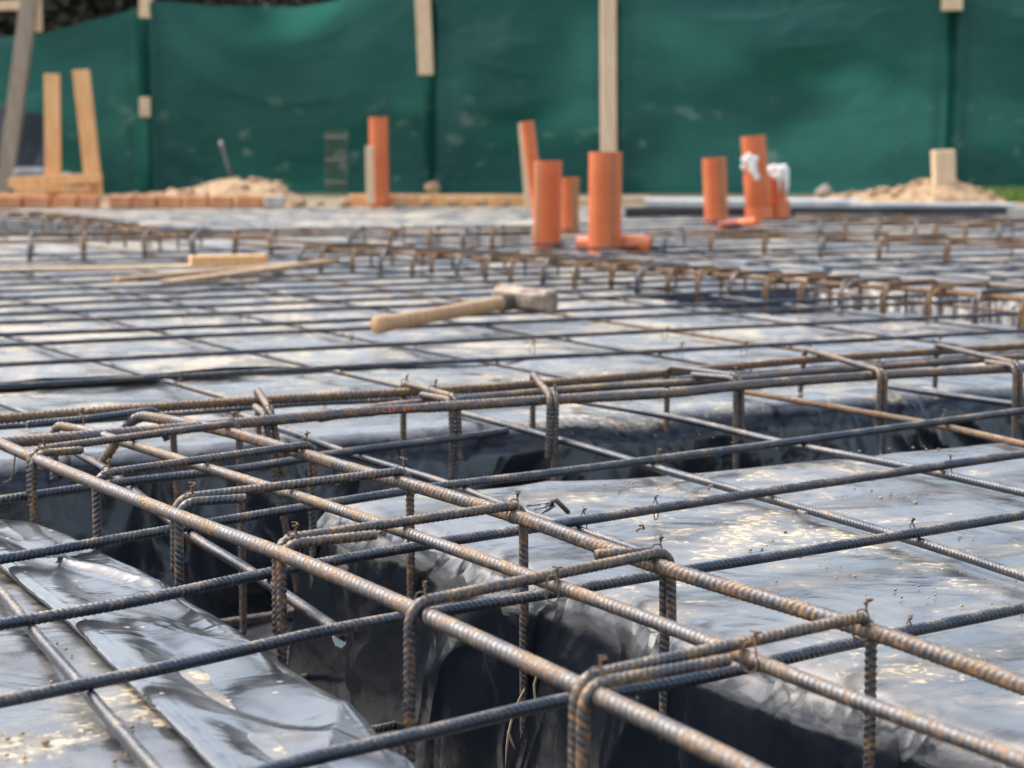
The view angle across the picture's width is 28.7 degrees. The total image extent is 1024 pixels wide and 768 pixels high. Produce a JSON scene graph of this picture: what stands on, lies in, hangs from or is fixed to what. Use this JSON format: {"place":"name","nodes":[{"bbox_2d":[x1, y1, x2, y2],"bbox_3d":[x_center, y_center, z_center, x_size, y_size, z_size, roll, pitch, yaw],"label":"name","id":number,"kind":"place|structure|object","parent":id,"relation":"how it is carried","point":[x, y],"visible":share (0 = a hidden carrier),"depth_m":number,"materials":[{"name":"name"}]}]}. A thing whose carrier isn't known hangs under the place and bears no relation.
{"place":"outdoors","nodes":[
{"label":"outdoors","id":0,"kind":"place"},
{"bbox_2d":[0,0,19,10],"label":"timber beam","id":1,"kind":"structure","parent":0,"point":[5,5],"depth_m":14.63,"materials":[{"name":"beige wood"}]},
{"bbox_2d":[13,167,44,192],"bbox_3d":[-3.431,-1.440,14.334,0.240,0.220,0.200,0,7,0],"label":"concrete block","id":2,"kind":"object","parent":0,"point":[28,171],"depth_m":14.23,"materials":[{"name":"grey concrete"}]},
{"bbox_2d":[52,193,1023,207],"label":"ground","id":3,"kind":"structure","parent":0,"point":[329,200],"depth_m":14.60,"materials":[{"name":"soil"}]},
{"bbox_2d":[0,0,37,192],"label":"timber beam","id":4,"kind":"structure","parent":3,"relation":"on","point":[19,75],"depth_m":14.41,"materials":[{"name":"grey wood"}]},
{"bbox_2d":[34,0,42,31],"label":"timber beam","id":5,"kind":"structure","parent":4,"relation":"attached to","point":[38,26],"depth_m":14.46,"materials":[{"name":"beige wood"}]},
{"bbox_2d":[0,104,44,192],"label":"tarpaulin","id":6,"kind":"object","parent":3,"relation":"on","point":[31,152],"visible":0.25,"depth_m":15.05,"materials":[{"name":"black plastic"}]},
{"bbox_2d":[0,193,85,201],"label":"kerb plank","id":7,"kind":"object","parent":3,"relation":"on","point":[40,194],"visible":0.1,"depth_m":13.20,"materials":[{"name":"brown wood"}]},
{"bbox_2d":[8,69,103,196],"bbox_3d":[-2.987,-1.631,13.049,0.609,0.837,0.150,0,7,0],"label":"batter board","id":8,"kind":"object","parent":3,"relation":"on","point":[52,180],"visible":0.96,"depth_m":13.06,"materials":[{"name":"brown wood"}]},
{"bbox_2d":[0,0,122,35],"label":"tree","id":9,"kind":"object","parent":3,"relation":"on","point":[8,24],"visible":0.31,"depth_m":17.45,"materials":[{"name":"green plant"}]},
{"bbox_2d":[61,172,73,186],"bbox_3d":[-3.208,-1.473,14.433,0.115,0.114,0.128,0,7,0],"label":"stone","id":10,"kind":"object","parent":3,"relation":"on","point":[64,173],"visible":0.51,"depth_m":14.40,"materials":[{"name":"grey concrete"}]},
{"bbox_2d":[46,0,185,24],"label":"tree","id":11,"kind":"object","parent":3,"relation":"on","point":[113,6],"visible":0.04,"depth_m":17.71,"materials":[{"name":"green plant"}]},
{"bbox_2d":[100,176,304,207],"bbox_3d":[-2.073,-1.289,13.345,1.318,0.194,1.100,0,7,0],"label":"soil heap","id":12,"kind":"object","parent":3,"relation":"on","point":[235,187],"visible":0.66,"depth_m":13.08,"materials":[{"name":"beige sand"}]},
{"bbox_2d":[219,140,232,176],"bbox_3d":[-1.913,-1.508,13.367,0.028,0.244,0.153,-6,9,-38],"label":"steel rod","id":13,"kind":"object","parent":12,"relation":"in","point":[225,157],"visible":1,"depth_m":13.36,"materials":[{"name":"grey metal"}]},
{"bbox_2d":[92,0,323,16],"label":"tree","id":14,"kind":"object","parent":3,"relation":"on","point":[230,3],"visible":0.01,"depth_m":17.62,"materials":[{"name":"green plant"}]},
{"bbox_2d":[252,0,335,5],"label":"tree","id":15,"kind":"object","parent":3,"relation":"on","point":[303,2],"visible":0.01,"depth_m":17.98,"materials":[{"name":"green plant"}]},
{"bbox_2d":[294,199,306,206],"bbox_3d":[-1.353,-1.156,12.820,0.085,0.064,0.073,-5,9,-35],"label":"cobble","id":16,"kind":"object","parent":3,"relation":"on","point":[300,203],"visible":0.84,"depth_m":12.80,"materials":[{"name":"beige stone"}]},
{"bbox_2d":[316,200,324,206],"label":"cobble","id":17,"kind":"object","parent":3,"relation":"on","point":[319,203],"visible":1,"depth_m":12.80,"materials":[{"name":"beige stone"}]},
{"bbox_2d":[325,131,346,197],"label":"starter bars","id":18,"kind":"object","parent":3,"relation":"on","point":[332,159],"visible":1,"depth_m":13.55,"materials":[{"name":"grey metal"}]},
{"bbox_2d":[339,198,351,207],"bbox_3d":[-1.067,-1.160,12.819,0.086,0.065,0.088,0,7,0],"label":"cobble","id":19,"kind":"object","parent":3,"relation":"on","point":[344,202],"visible":0.91,"depth_m":12.79,"materials":[{"name":"beige stone"}]},
{"bbox_2d":[369,117,389,207],"bbox_3d":[-0.852,-1.407,12.818,0.137,0.604,0.137,0,7,0],"label":"drain pipe","id":20,"kind":"object","parent":3,"relation":"on","point":[378,133],"visible":0.75,"depth_m":12.76,"materials":[{"name":"orange plastic"}]},
{"bbox_2d":[394,198,406,206],"bbox_3d":[-0.714,-1.159,12.820,0.087,0.058,0.079,0,7,0],"label":"cobble","id":21,"kind":"object","parent":3,"relation":"on","point":[400,202],"visible":0.88,"depth_m":12.79,"materials":[{"name":"beige stone"}]},
{"bbox_2d":[419,199,429,206],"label":"cobble","id":22,"kind":"object","parent":3,"relation":"on","point":[424,203],"visible":1,"depth_m":12.80,"materials":[{"name":"beige stone"}]},
{"bbox_2d":[424,181,440,194],"bbox_3d":[-0.583,-1.441,14.740,0.104,0.106,0.116,-6,10,-41],"label":"stone","id":23,"kind":"object","parent":3,"relation":"on","point":[432,188],"visible":0.88,"depth_m":14.70,"materials":[{"name":"beige stone"}]},
{"bbox_2d":[349,194,524,206],"bbox_3d":[-0.468,-1.184,12.902,1.180,0.070,0.060,1,7,8],"label":"kerb plank","id":24,"kind":"object","parent":3,"relation":"on","point":[442,200],"visible":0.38,"depth_m":12.86,"materials":[{"name":"brown wood"}]},
{"bbox_2d":[447,199,457,206],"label":"cobble","id":25,"kind":"object","parent":3,"relation":"on","point":[452,203],"visible":0.88,"depth_m":12.80,"materials":[{"name":"beige stone"}]},
{"bbox_2d":[475,199,486,206],"bbox_3d":[-0.201,-1.159,12.819,0.077,0.056,0.072,0,7,0],"label":"cobble","id":26,"kind":"object","parent":3,"relation":"on","point":[480,202],"visible":0.98,"depth_m":12.80,"materials":[{"name":"beige stone"}]},
{"bbox_2d":[499,199,509,207],"bbox_3d":[-0.046,-1.157,12.817,0.079,0.059,0.080,0,7,0],"label":"cobble","id":27,"kind":"object","parent":3,"relation":"on","point":[504,203],"visible":0.95,"depth_m":12.79,"materials":[{"name":"beige stone"}]},
{"bbox_2d":[0,0,1023,193],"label":"net fence","id":28,"kind":"object","parent":3,"relation":"on","point":[841,96],"visible":0.85,"depth_m":15.31,"materials":[{"name":"green fabric"}]},
{"bbox_2d":[0,310,1023,767],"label":"plastic sheet","id":29,"kind":"object","parent":3,"relation":"on","point":[766,720],"visible":0.6,"depth_m":2.57,"materials":[{"name":"grey plastic"}]},
{"bbox_2d":[0,519,418,767],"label":"plastic flap","id":30,"kind":"object","parent":29,"relation":"on","point":[289,709],"visible":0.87,"depth_m":1.90,"materials":[{"name":"grey plastic"}]},
{"bbox_2d":[0,411,1023,767],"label":"rebar cage","id":31,"kind":"object","parent":29,"relation":"in","point":[590,687],"visible":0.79,"depth_m":1.96,"materials":[{"name":"metal"}]},
{"bbox_2d":[4,456,15,483],"bbox_3d":[-0.691,0.112,2.757,0.021,0.051,0.002,0,7,0],"label":"loose wire","id":32,"kind":"object","parent":31,"relation":"hanging from","point":[12,471],"visible":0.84,"depth_m":2.76,"materials":[{"name":"metal"}]},
{"bbox_2d":[505,677,536,767],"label":"straw","id":33,"kind":"object","parent":31,"relation":"in","point":[509,737],"visible":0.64,"depth_m":2.31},
{"bbox_2d":[0,383,1023,767],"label":"rebar mat","id":34,"kind":"object","parent":29,"relation":"on","point":[76,681],"visible":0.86,"depth_m":2.39,"materials":[{"name":"metal"}]},
{"bbox_2d":[332,636,345,647],"bbox_3d":[-0.174,0.259,2.020,0.014,0.014,0.004,0,7,0],"label":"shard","id":35,"kind":"object","parent":34,"relation":"attached to","point":[338,642],"visible":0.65,"depth_m":2.02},
{"bbox_2d":[796,509,807,513],"bbox_3d":[0.383,0.168,2.664,0.007,0.004,0.048,-2,8,-13],"label":"wood chip","id":36,"kind":"object","parent":34,"relation":"on","point":[803,512],"visible":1,"depth_m":2.64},
{"bbox_2d":[0,337,1023,625],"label":"rebar cage","id":37,"kind":"object","parent":29,"relation":"on","point":[552,395],"visible":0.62,"depth_m":3.34,"materials":[{"name":"metal"}]},
{"bbox_2d":[1,403,1022,762],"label":"dirt crumbs","id":38,"kind":"object","parent":29,"relation":"on","point":[45,741],"visible":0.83,"depth_m":2.23,"materials":[{"name":"beige soil"}]},
{"bbox_2d":[526,500,555,512],"bbox_3d":[0.041,0.160,2.660,0.027,0.014,0.055,-3,8,-22],"label":"torn film","id":39,"kind":"object","parent":29,"relation":"on","point":[548,505],"visible":0.93,"depth_m":2.65,"materials":[{"name":"plastic"}]},
{"bbox_2d":[551,497,569,513],"bbox_3d":[0.064,0.160,2.642,0.026,0.029,0.056,0,7,0],"label":"metal strip","id":40,"kind":"object","parent":29,"relation":"on","point":[561,505],"visible":1,"depth_m":2.63,"materials":[{"name":"grey metal"}]},
{"bbox_2d":[636,524,644,531],"bbox_3d":[0.163,0.181,2.523,0.010,0.015,0.030,-1,7,-5],"label":"wire offcut","id":41,"kind":"object","parent":29,"relation":"on","point":[640,527],"visible":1,"depth_m":2.52,"materials":[{"name":"metal"}]},
{"bbox_2d":[0,207,1023,382],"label":"plastic sheet","id":42,"kind":"object","parent":3,"relation":"on","point":[382,217],"visible":0.41,"depth_m":6.08,"materials":[{"name":"grey plastic"}]},
{"bbox_2d":[0,196,23,207],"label":"clay brick","id":43,"kind":"object","parent":42,"relation":"on","point":[11,201],"visible":1,"depth_m":12.46,"materials":[{"name":"orange brick"}]},
{"bbox_2d":[24,196,51,207],"bbox_3d":[-2.964,-1.139,12.510,0.153,0.074,0.110,0,7,0],"label":"clay brick","id":44,"kind":"object","parent":42,"relation":"on","point":[37,201],"visible":1,"depth_m":12.46,"materials":[{"name":"orange brick"}]},
{"bbox_2d":[53,196,78,207],"bbox_3d":[-2.789,-1.139,12.510,0.141,0.074,0.110,0,7,0],"label":"clay brick","id":45,"kind":"object","parent":42,"relation":"on","point":[65,201],"visible":1,"depth_m":12.46,"materials":[{"name":"orange brick"}]},
{"bbox_2d":[79,196,99,207],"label":"clay brick","id":46,"kind":"object","parent":42,"relation":"on","point":[89,201],"visible":1,"depth_m":12.46,"materials":[{"name":"orange brick"}]},
{"bbox_2d":[0,209,190,250],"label":"rebar cage","id":47,"kind":"object","parent":42,"relation":"on","point":[99,222],"visible":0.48,"depth_m":9.06,"materials":[{"name":"metal"}]},
{"bbox_2d":[0,216,239,239],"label":"rebar mat","id":48,"kind":"object","parent":42,"relation":"on","point":[35,227],"visible":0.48,"depth_m":9.52,"materials":[{"name":"metal"}]},
{"bbox_2d":[109,196,133,207],"bbox_3d":[-2.441,-1.139,12.510,0.134,0.074,0.110,0,7,0],"label":"clay brick","id":49,"kind":"object","parent":42,"relation":"on","point":[121,201],"visible":1,"depth_m":12.46,"materials":[{"name":"orange brick"}]},
{"bbox_2d":[134,196,157,207],"bbox_3d":[-2.288,-1.139,12.510,0.128,0.074,0.110,0,7,0],"label":"clay brick","id":50,"kind":"object","parent":42,"relation":"on","point":[145,201],"visible":1,"depth_m":12.46,"materials":[{"name":"orange brick"}]},
{"bbox_2d":[157,196,183,207],"bbox_3d":[-2.135,-1.139,12.510,0.147,0.074,0.110,0,7,0],"label":"clay brick","id":51,"kind":"object","parent":42,"relation":"on","point":[170,201],"visible":1,"depth_m":12.46,"materials":[{"name":"orange brick"}]},
{"bbox_2d":[185,196,209,207],"bbox_3d":[-1.969,-1.139,12.510,0.141,0.074,0.110,0,7,0],"label":"clay brick","id":52,"kind":"object","parent":42,"relation":"on","point":[197,201],"visible":1,"depth_m":12.46,"materials":[{"name":"orange brick"}]},
{"bbox_2d":[211,196,234,207],"bbox_3d":[-1.810,-1.139,12.510,0.134,0.074,0.110,0,7,0],"label":"clay brick","id":53,"kind":"object","parent":42,"relation":"on","point":[222,201],"visible":1,"depth_m":12.46,"materials":[{"name":"orange brick"}]},
{"bbox_2d":[237,196,263,207],"bbox_3d":[-1.637,-1.139,12.510,0.153,0.074,0.110,0,7,0],"label":"clay brick","id":54,"kind":"object","parent":42,"relation":"on","point":[249,201],"visible":1,"depth_m":12.46,"materials":[{"name":"orange brick"}]},
{"bbox_2d":[0,224,529,262],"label":"rebar cage","id":55,"kind":"object","parent":42,"relation":"on","point":[235,243],"visible":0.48,"depth_m":8.18,"materials":[{"name":"metal"}]},
{"bbox_2d":[265,196,284,207],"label":"clay brick","id":56,"kind":"object","parent":42,"relation":"on","point":[274,201],"visible":1,"depth_m":12.46,"materials":[{"name":"brick"}]},
{"bbox_2d":[365,146,374,203],"bbox_3d":[-0.890,-1.310,12.536,0.053,0.362,0.040,0,7,0],"label":"timber stake","id":57,"kind":"object","parent":42,"relation":"on","point":[369,158],"visible":1,"depth_m":12.52,"materials":[{"name":"beige wood"}]},
{"bbox_2d":[0,236,1023,429],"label":"rebar mat","id":58,"kind":"object","parent":42,"relation":"on","point":[627,285],"visible":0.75,"depth_m":5.22,"materials":[{"name":"metal"}]},
{"bbox_2d":[0,264,215,270],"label":"wood lath","id":59,"kind":"object","parent":58,"relation":"on","point":[120,267],"visible":1,"depth_m":6.80,"materials":[{"name":"beige wood"}]},
{"bbox_2d":[111,261,308,282],"bbox_3d":[-0.978,-0.374,6.646,0.045,0.018,0.907,5,9,36],"label":"wood lath","id":60,"kind":"object","parent":58,"relation":"on","point":[125,279],"visible":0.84,"depth_m":6.48,"materials":[{"name":"brown wood"}]},
{"bbox_2d":[189,254,266,267],"bbox_3d":[-0.983,-0.425,6.927,0.264,0.042,0.050,-2,8,-17],"label":"wood block","id":61,"kind":"object","parent":58,"relation":"on","point":[222,261],"depth_m":6.91,"materials":[{"name":"beige wood"}]},
{"bbox_2d":[161,258,339,283],"bbox_3d":[-0.850,-0.376,6.664,0.050,0.018,1.092,3,8,23],"label":"wood lath","id":62,"kind":"object","parent":58,"relation":"on","point":[250,271],"visible":1,"depth_m":6.59,"materials":[{"name":"beige wood"}]},
{"bbox_2d":[370,285,557,333],"bbox_3d":[-0.131,-0.186,4.922,0.172,0.074,0.637,5,9,35],"label":"sledgehammer","id":63,"kind":"object","parent":58,"relation":"on","point":[529,299],"visible":1,"depth_m":5.01,"materials":[{"name":"brown wood"}]},
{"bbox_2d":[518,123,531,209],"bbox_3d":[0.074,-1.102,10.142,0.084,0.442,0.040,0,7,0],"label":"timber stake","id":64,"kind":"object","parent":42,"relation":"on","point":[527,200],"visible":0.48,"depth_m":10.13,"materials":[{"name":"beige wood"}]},
{"bbox_2d":[520,120,538,212],"bbox_3d":[0.105,-0.881,8.887,0.137,0.578,0.060,0,7,0],"label":"drain pipe","id":65,"kind":"object","parent":42,"relation":"on","point":[529,142],"visible":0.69,"depth_m":8.84,"materials":[{"name":"orange plastic"}]},
{"bbox_2d":[533,161,561,248],"bbox_3d":[0.147,-0.724,8.322,0.121,0.406,0.117,0,7,0],"label":"drain pipe","id":66,"kind":"object","parent":42,"relation":"on","point":[547,204],"visible":0.85,"depth_m":8.27,"materials":[{"name":"orange plastic"}]},
{"bbox_2d":[561,177,578,232],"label":"drain pipe","id":67,"kind":"object","parent":42,"relation":"on","point":[570,205],"visible":0.59,"depth_m":9.44,"materials":[{"name":"orange plastic"}]},
{"bbox_2d":[171,213,1023,283],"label":"rebar mat","id":68,"kind":"object","parent":42,"relation":"on","point":[865,266],"visible":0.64,"depth_m":7.95,"materials":[{"name":"grey metal"}]},
{"bbox_2d":[588,152,621,253],"bbox_3d":[0.375,-0.711,8.059,0.135,0.446,0.133,0,7,0],"label":"drain pipe","id":69,"kind":"object","parent":42,"relation":"on","point":[605,199],"visible":0.88,"depth_m":8.00,"materials":[{"name":"orange plastic"}]},
{"bbox_2d":[600,0,616,151],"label":"timber post","id":70,"kind":"object","parent":42,"relation":"on","point":[608,79],"visible":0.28,"depth_m":11.34,"materials":[{"name":"beige wood"}]},
{"bbox_2d":[576,234,652,251],"bbox_3d":[0.416,-0.565,8.095,0.309,0.086,0.105,2,8,16],"label":"drain pipe","id":71,"kind":"object","parent":42,"relation":"on","point":[644,243],"visible":0.64,"depth_m":8.04,"materials":[{"name":"orange plastic"}]},
{"bbox_2d":[213,235,1023,328],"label":"rebar cage","id":72,"kind":"object","parent":42,"relation":"on","point":[787,278],"visible":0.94,"depth_m":6.16,"materials":[{"name":"metal"}]},
{"bbox_2d":[702,157,727,223],"bbox_3d":[1.072,-0.999,10.537,0.144,0.387,0.124,0,7,0],"label":"drain pipe","id":73,"kind":"object","parent":42,"relation":"on","point":[715,189],"visible":0.85,"depth_m":10.48,"materials":[{"name":"orange plastic"}]},
{"bbox_2d":[718,135,772,228],"bbox_3d":[1.210,-1.026,10.303,0.224,0.506,1.312,1,7,10],"label":"drain pipe","id":74,"kind":"object","parent":42,"relation":"on","point":[756,182],"visible":0.92,"depth_m":10.80,"materials":[{"name":"orange plastic"}]},
{"bbox_2d":[768,164,790,218],"bbox_3d":[1.461,-1.030,10.990,0.146,0.360,0.141,0,7,0],"label":"drain pipe","id":75,"kind":"object","parent":42,"relation":"on","point":[779,183],"visible":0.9,"depth_m":10.94,"materials":[{"name":"orange plastic"}]},
{"bbox_2d":[624,206,1006,216],"bbox_3d":[1.712,-0.971,11.261,2.163,0.050,0.090,0,7,-3],"label":"edge strip","id":76,"kind":"object","parent":42,"relation":"on","point":[740,211],"visible":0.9,"depth_m":11.22,"materials":[{"name":"grey metal"}]},
{"bbox_2d":[644,228,1023,264],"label":"rebar cage","id":77,"kind":"object","parent":42,"relation":"on","point":[894,238],"visible":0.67,"depth_m":7.89,"materials":[{"name":"metal"}]},
{"bbox_2d":[794,213,1023,241],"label":"rebar cage","id":78,"kind":"object","parent":42,"relation":"on","point":[948,221],"visible":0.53,"depth_m":9.15,"materials":[{"name":"metal"}]},
{"bbox_2d":[850,202,1015,208],"bbox_3d":[2.594,-1.102,12.351,0.999,0.030,0.120,1,7,9],"label":"pale board","id":79,"kind":"object","parent":42,"relation":"on","point":[895,204],"visible":0.82,"depth_m":12.30,"materials":[{"name":"grey wood"}]},
{"bbox_2d":[579,196,649,205],"bbox_3d":[0.625,-1.173,12.819,0.618,0.050,0.050,-5,9,-33],"label":"kerb plank","id":80,"kind":"object","parent":3,"relation":"on","point":[628,200],"visible":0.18,"depth_m":12.88,"materials":[{"name":"brown wood"}]},
{"bbox_2d":[644,198,860,206],"bbox_3d":[1.538,-1.164,12.829,1.370,0.040,0.300,1,7,7],"label":"pale board","id":81,"kind":"object","parent":3,"relation":"on","point":[741,202],"visible":0.6,"depth_m":12.72,"materials":[{"name":"grey wood"}]},
{"bbox_2d":[812,178,1007,202],"bbox_3d":[2.748,-1.362,13.941,1.202,0.189,1.100,0,7,0],"label":"soil heap","id":82,"kind":"object","parent":3,"relation":"on","point":[922,190],"visible":0.89,"depth_m":13.57,"materials":[{"name":"beige sand"}]},
{"bbox_2d":[814,183,832,198],"bbox_3d":[2.172,-1.339,13.944,0.101,0.120,0.140,-7,10,-42],"label":"stone","id":83,"kind":"object","parent":82,"relation":"on","point":[824,191],"visible":0.81,"depth_m":13.91,"materials":[{"name":"grey stone"}]},
{"bbox_2d":[931,149,955,185],"bbox_3d":[2.951,-1.455,13.676,0.155,0.296,0.120,0,7,0],"label":"timber post","id":84,"kind":"object","parent":82,"relation":"on","point":[943,168],"visible":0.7,"depth_m":13.62,"materials":[{"name":"beige wood"}]},
{"bbox_2d":[975,185,1023,202],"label":"grass","id":85,"kind":"structure","parent":0,"point":[1011,194],"depth_m":13.92,"materials":[{"name":"green plant"}]}
]}

